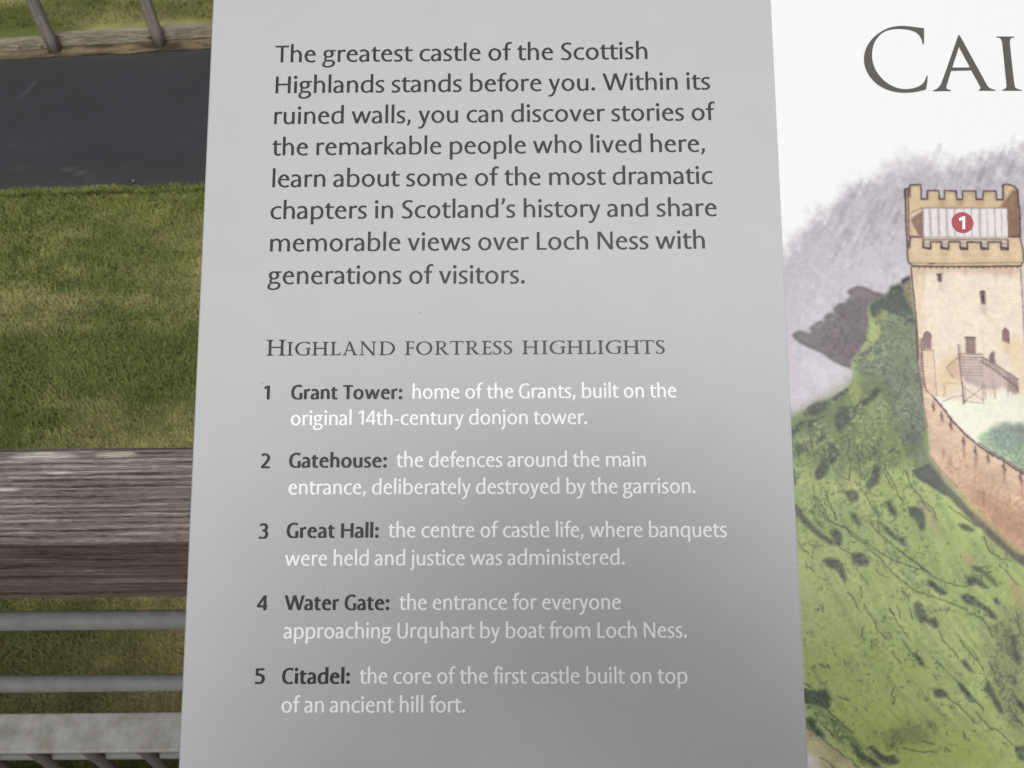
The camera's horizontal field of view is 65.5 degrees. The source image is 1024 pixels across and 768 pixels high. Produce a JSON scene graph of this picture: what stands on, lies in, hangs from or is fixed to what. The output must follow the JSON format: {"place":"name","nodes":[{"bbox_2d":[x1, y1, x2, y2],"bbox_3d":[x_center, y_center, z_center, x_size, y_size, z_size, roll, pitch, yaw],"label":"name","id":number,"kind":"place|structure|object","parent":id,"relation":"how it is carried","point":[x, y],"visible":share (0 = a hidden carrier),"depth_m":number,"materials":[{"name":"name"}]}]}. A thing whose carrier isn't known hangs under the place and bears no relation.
{"place":"outdoors","nodes":[
{"label":"outdoors","id":0,"kind":"place"},
{"bbox_2d":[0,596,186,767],"bbox_3d":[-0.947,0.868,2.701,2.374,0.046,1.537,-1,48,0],"label":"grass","id":1,"kind":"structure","parent":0,"point":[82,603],"depth_m":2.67,"materials":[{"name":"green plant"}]},
{"bbox_2d":[0,448,192,767],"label":"railing","id":2,"kind":"object","parent":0,"point":[92,522],"visible":0.26,"depth_m":0.65,"materials":[{"name":"grey wood"}]},
{"bbox_2d":[0,182,204,767],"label":"lawn","id":3,"kind":"structure","parent":0,"point":[131,600],"depth_m":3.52,"materials":[{"name":"green plant"}]},
{"bbox_2d":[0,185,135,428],"bbox_3d":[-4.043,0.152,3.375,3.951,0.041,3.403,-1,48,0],"label":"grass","id":4,"kind":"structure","parent":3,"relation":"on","point":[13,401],"depth_m":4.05,"materials":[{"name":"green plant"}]},
{"bbox_2d":[0,181,204,197],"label":"grass","id":5,"kind":"structure","parent":3,"relation":"on","point":[60,192],"depth_m":4.47,"materials":[{"name":"green plant"}]},
{"bbox_2d":[0,49,210,191],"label":"path","id":6,"kind":"structure","parent":0,"point":[140,119],"depth_m":4.99,"materials":[{"name":"grey asphalt"}]},
{"bbox_2d":[0,38,211,59],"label":"soil verge","id":7,"kind":"structure","parent":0,"point":[139,47],"depth_m":5.63,"materials":[{"name":"brown soil"}]},
{"bbox_2d":[0,0,211,57],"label":"timber fence","id":8,"kind":"object","parent":7,"relation":"on","point":[156,32],"visible":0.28,"depth_m":5.62,"materials":[{"name":"brown wood"}]},
{"bbox_2d":[0,0,212,37],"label":"lawn","id":9,"kind":"structure","parent":0,"point":[22,31],"depth_m":5.88,"materials":[{"name":"green plant"}]},
{"bbox_2d":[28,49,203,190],"bbox_3d":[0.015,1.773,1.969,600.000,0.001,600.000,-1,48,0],"label":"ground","id":10,"kind":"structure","parent":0,"point":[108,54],"depth_m":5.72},
{"bbox_2d":[179,0,1023,767],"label":"interpretation panel","id":11,"kind":"object","parent":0,"point":[609,382],"visible":1,"depth_m":0.32,"materials":[{"name":"grey plastic"}]}
]}

